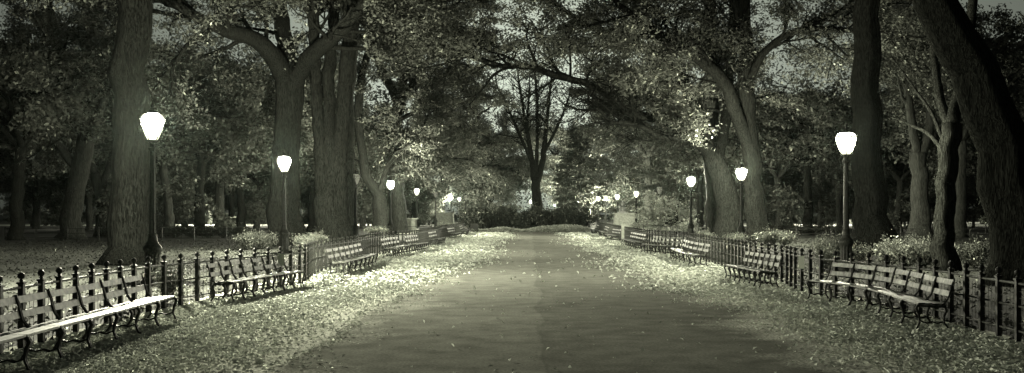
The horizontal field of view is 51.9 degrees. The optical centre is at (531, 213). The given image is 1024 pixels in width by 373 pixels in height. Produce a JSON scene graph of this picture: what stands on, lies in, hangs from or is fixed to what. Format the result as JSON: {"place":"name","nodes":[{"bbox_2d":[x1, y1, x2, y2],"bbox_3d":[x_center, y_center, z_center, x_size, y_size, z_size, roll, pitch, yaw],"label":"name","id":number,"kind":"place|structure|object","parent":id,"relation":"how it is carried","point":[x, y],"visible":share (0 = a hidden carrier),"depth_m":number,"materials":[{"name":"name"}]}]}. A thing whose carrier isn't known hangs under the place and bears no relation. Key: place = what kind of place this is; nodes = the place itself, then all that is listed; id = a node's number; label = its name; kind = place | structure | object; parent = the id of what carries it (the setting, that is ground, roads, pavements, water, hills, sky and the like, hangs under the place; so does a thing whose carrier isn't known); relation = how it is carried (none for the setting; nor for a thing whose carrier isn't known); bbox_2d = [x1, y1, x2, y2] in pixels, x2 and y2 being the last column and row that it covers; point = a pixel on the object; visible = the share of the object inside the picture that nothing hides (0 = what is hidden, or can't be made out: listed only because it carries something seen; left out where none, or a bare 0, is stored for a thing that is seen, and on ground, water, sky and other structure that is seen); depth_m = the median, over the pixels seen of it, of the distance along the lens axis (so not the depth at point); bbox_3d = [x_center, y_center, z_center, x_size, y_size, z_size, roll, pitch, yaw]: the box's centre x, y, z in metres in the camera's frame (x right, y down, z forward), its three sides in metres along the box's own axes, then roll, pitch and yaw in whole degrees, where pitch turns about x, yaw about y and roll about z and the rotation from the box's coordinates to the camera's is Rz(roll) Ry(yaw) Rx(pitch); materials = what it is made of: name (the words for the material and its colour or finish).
{"place":"outdoors","nodes":[
{"label":"outdoors","id":0,"kind":"place"},
{"bbox_2d":[0,232,1023,372],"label":"path","id":1,"kind":"structure","parent":0,"point":[667,348],"depth_m":15.11,"materials":[{"name":"asphalt"}]},
{"bbox_2d":[0,273,177,369],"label":"park bench","id":2,"kind":"object","parent":1,"relation":"on","point":[58,325],"visible":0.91,"depth_m":13.23,"materials":[{"name":"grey wood"}]},
{"bbox_2d":[0,222,463,353],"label":"iron fence","id":3,"kind":"object","parent":1,"relation":"on","point":[313,256],"visible":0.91,"depth_m":19.61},
{"bbox_2d":[206,256,305,300],"bbox_3d":[-5.651,1.323,21.885,0.654,0.784,4.007,0,0,7],"label":"park bench","id":4,"kind":"object","parent":1,"relation":"on","point":[246,278],"visible":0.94,"depth_m":21.57,"materials":[{"name":"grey wood"}]},
{"bbox_2d":[325,242,377,274],"bbox_3d":[-5.198,1.323,30.950,0.655,0.785,5.950,0,0,0],"label":"park bench","id":5,"kind":"object","parent":1,"relation":"on","point":[364,256],"visible":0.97,"depth_m":30.34,"materials":[{"name":"grey wood"}]},
{"bbox_2d":[380,236,410,257],"bbox_3d":[-5.318,1.323,41.257,0.674,0.785,4.386,0,0,1],"label":"park bench","id":6,"kind":"object","parent":1,"relation":"on","point":[392,248],"visible":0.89,"depth_m":40.92,"materials":[{"name":"grey wood"}]},
{"bbox_2d":[404,235,428,252],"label":"park bench","id":7,"kind":"object","parent":1,"relation":"on","point":[415,244],"visible":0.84,"depth_m":45.46,"materials":[{"name":"grey wood"}]},
{"bbox_2d":[0,231,1023,372],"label":"fallen leaves","id":8,"kind":"object","parent":1,"relation":"on","point":[402,269],"visible":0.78,"depth_m":16.43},
{"bbox_2d":[620,232,646,248],"bbox_3d":[4.874,1.323,50.803,0.605,0.785,6.450,0,0,-1],"label":"park bench","id":9,"kind":"object","parent":1,"relation":"on","point":[630,240],"visible":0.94,"depth_m":50.31,"materials":[{"name":"grey wood"}]},
{"bbox_2d":[640,236,681,253],"bbox_3d":[5.264,1.324,43.352,0.724,0.786,3.163,0,0,-16],"label":"park bench","id":10,"kind":"object","parent":1,"relation":"on","point":[663,245],"visible":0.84,"depth_m":43.08,"materials":[{"name":"grey wood"}]},
{"bbox_2d":[669,239,710,265],"bbox_3d":[5.269,1.323,35.897,0.732,0.785,6.651,0,0,1],"label":"park bench","id":11,"kind":"object","parent":1,"relation":"on","point":[682,252],"visible":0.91,"depth_m":34.80,"materials":[{"name":"grey wood"}]},
{"bbox_2d":[723,250,782,287],"bbox_3d":[5.242,1.323,25.118,0.608,0.785,3.056,0,0,-4],"label":"park bench","id":12,"kind":"object","parent":1,"relation":"on","point":[748,269],"visible":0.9,"depth_m":24.86,"materials":[{"name":"grey wood"}]},
{"bbox_2d":[597,221,1023,341],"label":"iron fence","id":13,"kind":"object","parent":1,"relation":"on","point":[715,254],"visible":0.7,"depth_m":20.02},
{"bbox_2d":[806,261,955,328],"bbox_3d":[5.886,1.323,17.903,0.932,0.786,5.504,0,0,-2],"label":"park bench","id":14,"kind":"object","parent":1,"relation":"on","point":[917,301],"visible":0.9,"depth_m":17.46,"materials":[{"name":"grey wood"}]},
{"bbox_2d":[0,215,1023,350],"bbox_3d":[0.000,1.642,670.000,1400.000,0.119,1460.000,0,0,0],"label":"lawn","id":15,"kind":"structure","parent":0,"point":[803,238],"depth_m":34.30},
{"bbox_2d":[0,127,40,194],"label":"elm tree","id":16,"kind":"object","parent":15,"relation":"on","point":[7,173],"visible":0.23,"depth_m":111.67,"materials":[{"name":"green plant"}]},
{"bbox_2d":[0,160,52,226],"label":"tree","id":17,"kind":"object","parent":15,"relation":"on","point":[8,219],"visible":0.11,"depth_m":132.22,"materials":[{"name":"green plant"}]},
{"bbox_2d":[0,113,101,227],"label":"elm tree","id":18,"kind":"object","parent":15,"relation":"on","point":[36,197],"visible":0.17,"depth_m":113.57,"materials":[{"name":"green plant"}]},
{"bbox_2d":[14,109,111,229],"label":"elm tree","id":19,"kind":"object","parent":15,"relation":"on","point":[89,191],"visible":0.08,"depth_m":104.95,"materials":[{"name":"green plant"}]},
{"bbox_2d":[24,168,109,227],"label":"tree","id":20,"kind":"object","parent":15,"relation":"on","point":[60,184],"visible":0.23,"depth_m":118.52,"materials":[{"name":"green plant"}]},
{"bbox_2d":[0,37,177,239],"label":"elm tree","id":21,"kind":"object","parent":15,"relation":"on","point":[45,103],"visible":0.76,"depth_m":65.25,"materials":[{"name":"green plant"}]},
{"bbox_2d":[0,0,181,239],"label":"elm tree","id":22,"kind":"object","parent":15,"relation":"on","point":[49,28],"visible":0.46,"depth_m":68.23,"materials":[{"name":"green plant"}]},
{"bbox_2d":[15,15,181,236],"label":"elm tree","id":23,"kind":"object","parent":15,"relation":"on","point":[98,181],"visible":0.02,"depth_m":76.59,"materials":[{"name":"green plant"}]},
{"bbox_2d":[95,0,152,264],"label":"elm tree","id":24,"kind":"object","parent":15,"relation":"on","point":[127,225],"visible":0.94,"depth_m":34.59,"materials":[{"name":"brown plant"}]},
{"bbox_2d":[139,101,165,283],"bbox_3d":[-9.137,-0.510,25.381,0.622,4.420,0.622,0,0,44],"label":"street lamp","id":25,"kind":"object","parent":15,"relation":"on","point":[152,247],"visible":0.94,"depth_m":25.31,"materials":[{"name":"black metal"}]},
{"bbox_2d":[4,226,313,239],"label":"rail fence","id":26,"kind":"object","parent":15,"relation":"on","point":[98,233],"visible":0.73,"depth_m":67.41,"materials":[{"name":"black metal"}]},
{"bbox_2d":[151,254,188,296],"bbox_3d":[-6.883,1.241,19.973,0.751,0.934,0.690,0,0,3],"label":"shrub","id":27,"kind":"object","parent":15,"relation":"on","point":[173,288],"visible":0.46,"depth_m":19.95,"materials":[{"name":"green plant"}]},
{"bbox_2d":[30,11,310,236],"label":"elm tree","id":28,"kind":"object","parent":15,"relation":"on","point":[235,131],"visible":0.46,"depth_m":74.64,"materials":[{"name":"green plant"}]},
{"bbox_2d":[156,181,193,225],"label":"tree","id":29,"kind":"object","parent":15,"relation":"on","point":[176,199],"visible":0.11,"depth_m":110.58,"materials":[{"name":"green plant"}]},
{"bbox_2d":[93,70,322,235],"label":"elm tree","id":30,"kind":"object","parent":15,"relation":"on","point":[172,145],"visible":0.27,"depth_m":77.09,"materials":[{"name":"green plant"}]},
{"bbox_2d":[156,164,269,219],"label":"elm tree","id":31,"kind":"object","parent":15,"relation":"on","point":[231,205],"visible":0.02,"depth_m":110.78,"materials":[{"name":"green plant"}]},
{"bbox_2d":[145,39,307,229],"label":"elm tree","id":32,"kind":"object","parent":15,"relation":"on","point":[219,192],"visible":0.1,"depth_m":84.25,"materials":[{"name":"green plant"}]},
{"bbox_2d":[204,179,255,223],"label":"tree","id":33,"kind":"object","parent":15,"relation":"on","point":[208,190],"visible":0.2,"depth_m":131.48,"materials":[{"name":"green plant"}]},
{"bbox_2d":[4,0,464,245],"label":"elm tree","id":34,"kind":"object","parent":15,"relation":"on","point":[288,68],"visible":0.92,"depth_m":53.42,"materials":[{"name":"grey plant"}]},
{"bbox_2d":[171,142,314,231],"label":"elm tree","id":35,"kind":"object","parent":15,"relation":"on","point":[258,212],"visible":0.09,"depth_m":93.41,"materials":[{"name":"green plant"}]},
{"bbox_2d":[175,100,314,228],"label":"elm tree","id":36,"kind":"object","parent":15,"relation":"on","point":[241,214],"visible":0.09,"depth_m":87.42,"materials":[{"name":"green plant"}]},
{"bbox_2d":[229,224,267,249],"bbox_3d":[-13.252,1.101,48.727,1.327,1.214,1.741,0,0,20],"label":"shrub","id":37,"kind":"object","parent":15,"relation":"on","point":[247,241],"visible":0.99,"depth_m":48.62,"materials":[{"name":"green plant"}]},
{"bbox_2d":[253,230,278,248],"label":"shrub","id":38,"kind":"object","parent":15,"relation":"on","point":[265,242],"visible":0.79,"depth_m":49.81,"materials":[{"name":"green plant"}]},
{"bbox_2d":[277,151,291,253],"bbox_3d":[-10.491,-0.510,44.643,0.622,4.420,0.622,0,0,-17],"label":"street lamp","id":39,"kind":"object","parent":15,"relation":"on","point":[284,233],"visible":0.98,"depth_m":44.57,"materials":[{"name":"black metal"}]},
{"bbox_2d":[289,233,318,250],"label":"shrub","id":40,"kind":"object","parent":15,"relation":"on","point":[302,240],"visible":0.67,"depth_m":47.49,"materials":[{"name":"green plant"}]},
{"bbox_2d":[300,177,309,225],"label":"tree","id":41,"kind":"object","parent":15,"relation":"on","point":[304,202],"visible":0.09,"depth_m":130.90,"materials":[{"name":"green plant"}]},
{"bbox_2d":[251,94,376,186],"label":"elm tree","id":42,"kind":"object","parent":15,"relation":"on","point":[266,175],"visible":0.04,"depth_m":93.30,"materials":[{"name":"green plant"}]},
{"bbox_2d":[248,101,386,231],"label":"elm tree","id":43,"kind":"object","parent":15,"relation":"on","point":[311,214],"visible":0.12,"depth_m":94.97,"materials":[{"name":"green plant"}]},
{"bbox_2d":[345,0,358,227],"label":"elm tree","id":44,"kind":"object","parent":15,"relation":"on","point":[351,183],"visible":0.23,"depth_m":64.26,"materials":[{"name":"brown plant"}]},
{"bbox_2d":[353,170,360,240],"bbox_3d":[-10.774,-0.510,64.516,0.622,4.420,0.622,0,0,26],"label":"street lamp","id":45,"kind":"object","parent":15,"relation":"on","point":[356,229],"visible":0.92,"depth_m":64.45,"materials":[{"name":"black metal"}]},
{"bbox_2d":[279,0,445,246],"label":"elm tree","id":46,"kind":"object","parent":15,"relation":"on","point":[330,128],"visible":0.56,"depth_m":54.48,"materials":[{"name":"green plant"}]},
{"bbox_2d":[293,0,463,233],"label":"elm tree","id":47,"kind":"object","parent":15,"relation":"on","point":[419,147],"visible":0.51,"depth_m":83.08,"materials":[{"name":"green plant"}]},
{"bbox_2d":[335,112,451,228],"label":"elm tree","id":48,"kind":"object","parent":15,"relation":"on","point":[363,206],"visible":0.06,"depth_m":115.75,"materials":[{"name":"green plant"}]},
{"bbox_2d":[369,161,422,217],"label":"tree","id":49,"kind":"object","parent":15,"relation":"on","point":[409,195],"visible":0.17,"depth_m":129.91,"materials":[{"name":"green plant"}]},
{"bbox_2d":[366,110,486,225],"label":"elm tree","id":50,"kind":"object","parent":15,"relation":"on","point":[450,132],"visible":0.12,"depth_m":131.67,"materials":[{"name":"green plant"}]},
{"bbox_2d":[406,177,448,225],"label":"tree","id":51,"kind":"object","parent":15,"relation":"on","point":[427,196],"visible":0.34,"depth_m":141.87,"materials":[{"name":"green plant"}]},
{"bbox_2d":[409,175,456,224],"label":"tree","id":52,"kind":"object","parent":15,"relation":"on","point":[447,196],"visible":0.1,"depth_m":146.91,"materials":[{"name":"green plant"}]},
{"bbox_2d":[339,0,543,232],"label":"elm tree","id":53,"kind":"object","parent":15,"relation":"on","point":[457,79],"visible":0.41,"depth_m":87.49,"materials":[{"name":"green plant"}]},
{"bbox_2d":[378,107,508,224],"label":"elm tree","id":54,"kind":"object","parent":15,"relation":"on","point":[484,146],"visible":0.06,"depth_m":156.93,"materials":[{"name":"green plant"}]},
{"bbox_2d":[463,201,496,228],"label":"shrub","id":55,"kind":"object","parent":15,"relation":"on","point":[481,218],"visible":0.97,"depth_m":106.92,"materials":[{"name":"green plant"}]},
{"bbox_2d":[410,86,553,223],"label":"elm tree","id":56,"kind":"object","parent":15,"relation":"on","point":[499,157],"visible":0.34,"depth_m":161.27,"materials":[{"name":"green plant"}]},
{"bbox_2d":[435,160,530,215],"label":"leafy tree","id":57,"kind":"object","parent":15,"relation":"on","point":[481,190],"visible":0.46,"depth_m":166.35,"materials":[{"name":"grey plant"}]},
{"bbox_2d":[492,201,513,226],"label":"shrub","id":58,"kind":"object","parent":15,"relation":"on","point":[502,214],"visible":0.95,"depth_m":107.81,"materials":[{"name":"green plant"}]},
{"bbox_2d":[0,15,1023,218],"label":"distant wood","id":59,"kind":"object","parent":15,"relation":"on","point":[385,94],"visible":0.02,"depth_m":303.76,"materials":[{"name":"grey plant"}]},
{"bbox_2d":[509,210,532,228],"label":"shrub","id":60,"kind":"object","parent":15,"relation":"on","point":[519,222],"visible":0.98,"depth_m":107.63,"materials":[{"name":"green plant"}]},
{"bbox_2d":[471,224,589,231],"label":"ground cover","id":61,"kind":"object","parent":15,"relation":"on","point":[564,228],"visible":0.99,"depth_m":97.17,"materials":[{"name":"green plant"}]},
{"bbox_2d":[483,37,585,209],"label":"elm tree","id":62,"kind":"object","parent":15,"relation":"on","point":[536,169],"visible":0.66,"depth_m":133.07,"materials":[{"name":"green plant"}]},
{"bbox_2d":[533,206,560,225],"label":"shrub","id":63,"kind":"object","parent":15,"relation":"on","point":[546,217],"visible":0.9,"depth_m":107.03,"materials":[{"name":"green plant"}]},
{"bbox_2d":[552,202,577,224],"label":"shrub","id":64,"kind":"object","parent":15,"relation":"on","point":[567,216],"visible":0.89,"depth_m":106.75,"materials":[{"name":"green plant"}]},
{"bbox_2d":[496,103,635,178],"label":"elm tree","id":65,"kind":"object","parent":15,"relation":"on","point":[561,146],"visible":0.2,"depth_m":207.21,"materials":[{"name":"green plant"}]},
{"bbox_2d":[530,168,613,212],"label":"leafy tree","id":66,"kind":"object","parent":15,"relation":"on","point":[547,189],"visible":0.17,"depth_m":205.86,"materials":[{"name":"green plant"}]},
{"bbox_2d":[548,125,614,220],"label":"conifer tree","id":67,"kind":"object","parent":15,"relation":"on","point":[568,181],"visible":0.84,"depth_m":153.85,"materials":[{"name":"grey plant"}]},
{"bbox_2d":[366,0,805,240],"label":"elm tree","id":68,"kind":"object","parent":15,"relation":"on","point":[616,87],"visible":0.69,"depth_m":56.48,"materials":[{"name":"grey plant"}]},
{"bbox_2d":[562,148,644,216],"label":"elm tree","id":69,"kind":"object","parent":15,"relation":"on","point":[608,177],"visible":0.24,"depth_m":162.94,"materials":[{"name":"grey plant"}]},
{"bbox_2d":[602,187,642,219],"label":"tree","id":70,"kind":"object","parent":15,"relation":"on","point":[612,199],"visible":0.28,"depth_m":151.76,"materials":[{"name":"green plant"}]},
{"bbox_2d":[612,213,634,226],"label":"sign","id":71,"kind":"object","parent":15,"relation":"on","point":[622,218],"visible":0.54,"depth_m":129.85,"materials":[{"name":"stone"}]},
{"bbox_2d":[552,54,734,219],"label":"elm tree","id":72,"kind":"object","parent":15,"relation":"on","point":[633,165],"visible":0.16,"depth_m":120.15,"materials":[{"name":"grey plant"}]},
{"bbox_2d":[605,152,689,220],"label":"tree","id":73,"kind":"object","parent":15,"relation":"on","point":[625,184],"visible":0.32,"depth_m":141.84,"materials":[{"name":"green plant"}]},
{"bbox_2d":[616,126,696,181],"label":"elm tree","id":74,"kind":"object","parent":15,"relation":"on","point":[634,153],"visible":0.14,"depth_m":153.27,"materials":[{"name":"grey plant"}]},
{"bbox_2d":[630,189,702,234],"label":"bush","id":75,"kind":"object","parent":15,"relation":"on","point":[658,214],"visible":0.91,"depth_m":82.48,"materials":[{"name":"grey plant"}]},
{"bbox_2d":[642,179,696,217],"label":"tree","id":76,"kind":"object","parent":15,"relation":"on","point":[678,196],"visible":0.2,"depth_m":135.86,"materials":[{"name":"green plant"}]},
{"bbox_2d":[592,72,788,229],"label":"elm tree","id":77,"kind":"object","parent":15,"relation":"on","point":[677,188],"visible":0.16,"depth_m":104.32,"materials":[{"name":"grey plant"}]},
{"bbox_2d":[703,1,719,233],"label":"elm tree","id":78,"kind":"object","parent":15,"relation":"on","point":[709,207],"visible":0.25,"depth_m":66.29,"materials":[{"name":"grey plant"}]},
{"bbox_2d":[516,0,929,242],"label":"elm tree","id":79,"kind":"object","parent":15,"relation":"on","point":[680,44],"visible":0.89,"depth_m":59.29,"materials":[{"name":"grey plant"}]},
{"bbox_2d":[736,163,746,244],"bbox_3d":[11.239,-0.510,56.338,0.622,4.420,0.622,0,0,42],"label":"street lamp","id":80,"kind":"object","parent":15,"relation":"on","point":[741,228],"visible":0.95,"depth_m":56.27,"materials":[{"name":"black metal"}]},
{"bbox_2d":[751,223,790,246],"bbox_3d":[11.788,1.101,52.639,1.915,1.214,1.460,0,0,-33],"label":"shrub","id":81,"kind":"object","parent":15,"relation":"on","point":[770,237],"visible":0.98,"depth_m":52.48,"materials":[{"name":"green plant"}]},
{"bbox_2d":[734,165,829,226],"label":"tree","id":82,"kind":"object","parent":15,"relation":"on","point":[790,179],"visible":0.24,"depth_m":108.85,"materials":[{"name":"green plant"}]},
{"bbox_2d":[676,66,902,226],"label":"elm tree","id":83,"kind":"object","parent":15,"relation":"on","point":[780,206],"visible":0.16,"depth_m":84.89,"materials":[{"name":"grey plant"}]},
{"bbox_2d":[683,61,915,234],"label":"elm tree","id":84,"kind":"object","parent":15,"relation":"on","point":[828,120],"visible":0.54,"depth_m":79.81,"materials":[{"name":"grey plant"}]},
{"bbox_2d":[643,225,988,239],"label":"rail fence","id":85,"kind":"object","parent":15,"relation":"on","point":[900,233],"visible":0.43,"depth_m":66.62,"materials":[{"name":"black metal"}]},
{"bbox_2d":[806,226,839,271],"bbox_3d":[8.461,1.041,30.317,0.730,1.335,0.958,0,0,39],"label":"shrub","id":86,"kind":"object","parent":15,"relation":"on","point":[820,245],"visible":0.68,"depth_m":30.22,"materials":[{"name":"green plant"}]},
{"bbox_2d":[770,87,892,225],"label":"elm tree","id":87,"kind":"object","parent":15,"relation":"on","point":[839,187],"visible":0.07,"depth_m":99.68,"materials":[{"name":"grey plant"}]},
{"bbox_2d":[811,167,854,224],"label":"tree","id":88,"kind":"object","parent":15,"relation":"on","point":[830,212],"visible":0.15,"depth_m":117.02,"materials":[{"name":"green plant"}]},
{"bbox_2d":[835,124,856,270],"bbox_3d":[9.417,-0.510,31.496,0.622,4.420,0.622,0,0,35],"label":"street lamp","id":89,"kind":"object","parent":15,"relation":"on","point":[846,241],"visible":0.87,"depth_m":31.42,"materials":[{"name":"black metal"}]},
{"bbox_2d":[797,145,927,199],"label":"elm tree","id":90,"kind":"object","parent":15,"relation":"on","point":[892,161],"visible":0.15,"depth_m":110.75,"materials":[{"name":"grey plant"}]},
{"bbox_2d":[852,241,877,264],"bbox_3d":[10.176,1.265,32.778,1.168,0.884,1.074,0,0,-40],"label":"shrub","id":91,"kind":"object","parent":15,"relation":"on","point":[861,256],"visible":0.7,"depth_m":32.64,"materials":[{"name":"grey plant"}]},
{"bbox_2d":[850,0,897,254],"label":"elm tree","id":92,"kind":"object","parent":15,"relation":"on","point":[871,223],"visible":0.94,"depth_m":43.97,"materials":[{"name":"black plant"}]},
{"bbox_2d":[787,95,976,231],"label":"elm tree","id":93,"kind":"object","parent":15,"relation":"on","point":[898,198],"visible":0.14,"depth_m":95.06,"materials":[{"name":"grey plant"}]},
{"bbox_2d":[871,229,907,266],"bbox_3d":[11.287,1.101,33.259,1.195,1.214,1.567,0,0,-5],"label":"shrub","id":94,"kind":"object","parent":15,"relation":"on","point":[883,252],"visible":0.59,"depth_m":33.19,"materials":[{"name":"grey plant"}]},
{"bbox_2d":[886,232,930,266],"bbox_3d":[11.616,1.145,32.222,1.502,1.130,1.380,0,0,-9],"label":"shrub","id":95,"kind":"object","parent":15,"relation":"on","point":[911,252],"visible":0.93,"depth_m":32.16,"materials":[{"name":"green plant"}]},
{"bbox_2d":[885,167,935,228],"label":"tree","id":96,"kind":"object","parent":15,"relation":"on","point":[905,214],"visible":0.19,"depth_m":116.14,"materials":[{"name":"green plant"}]},
{"bbox_2d":[823,0,1015,240],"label":"elm tree","id":97,"kind":"object","parent":15,"relation":"on","point":[920,219],"visible":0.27,"depth_m":66.15,"materials":[{"name":"grey plant"}]},
{"bbox_2d":[831,2,1023,237],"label":"elm tree","id":98,"kind":"object","parent":15,"relation":"on","point":[1003,49],"visible":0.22,"depth_m":71.83,"materials":[{"name":"grey plant"}]},
{"bbox_2d":[888,133,977,228],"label":"elm tree","id":99,"kind":"object","parent":15,"relation":"on","point":[970,178],"visible":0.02,"depth_m":112.21,"materials":[{"name":"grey plant"}]},
{"bbox_2d":[891,0,977,270],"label":"elm tree","id":100,"kind":"object","parent":15,"relation":"on","point":[943,251],"visible":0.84,"depth_m":31.09,"materials":[{"name":"grey plant"}]},
{"bbox_2d":[880,54,1023,185],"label":"elm tree","id":101,"kind":"object","parent":15,"relation":"on","point":[971,162],"depth_m":83.18,"materials":[{"name":"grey plant"}]},
{"bbox_2d":[930,173,985,227],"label":"tree","id":102,"kind":"object","parent":15,"relation":"on","point":[971,202],"visible":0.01,"depth_m":124.41,"materials":[{"name":"black plant"}]},
{"bbox_2d":[912,0,1023,286],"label":"elm tree","id":103,"kind":"object","parent":15,"relation":"on","point":[990,114],"visible":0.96,"depth_m":24.60,"materials":[{"name":"black plant"}]},
{"bbox_2d":[954,232,989,268],"bbox_3d":[13.531,1.101,32.344,1.567,1.214,1.195,0,0,42],"label":"shrub","id":104,"kind":"object","parent":15,"relation":"on","point":[974,257],"visible":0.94,"depth_m":32.14,"materials":[{"name":"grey plant"}]},
{"bbox_2d":[967,143,984,218],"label":"elm tree","id":105,"kind":"object","parent":15,"relation":"on","point":[979,210],"visible":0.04,"depth_m":120.16,"materials":[{"name":"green plant"}]},
{"bbox_2d":[0,0,1023,214],"label":"sky","id":106,"kind":"structure","parent":0,"point":[1016,5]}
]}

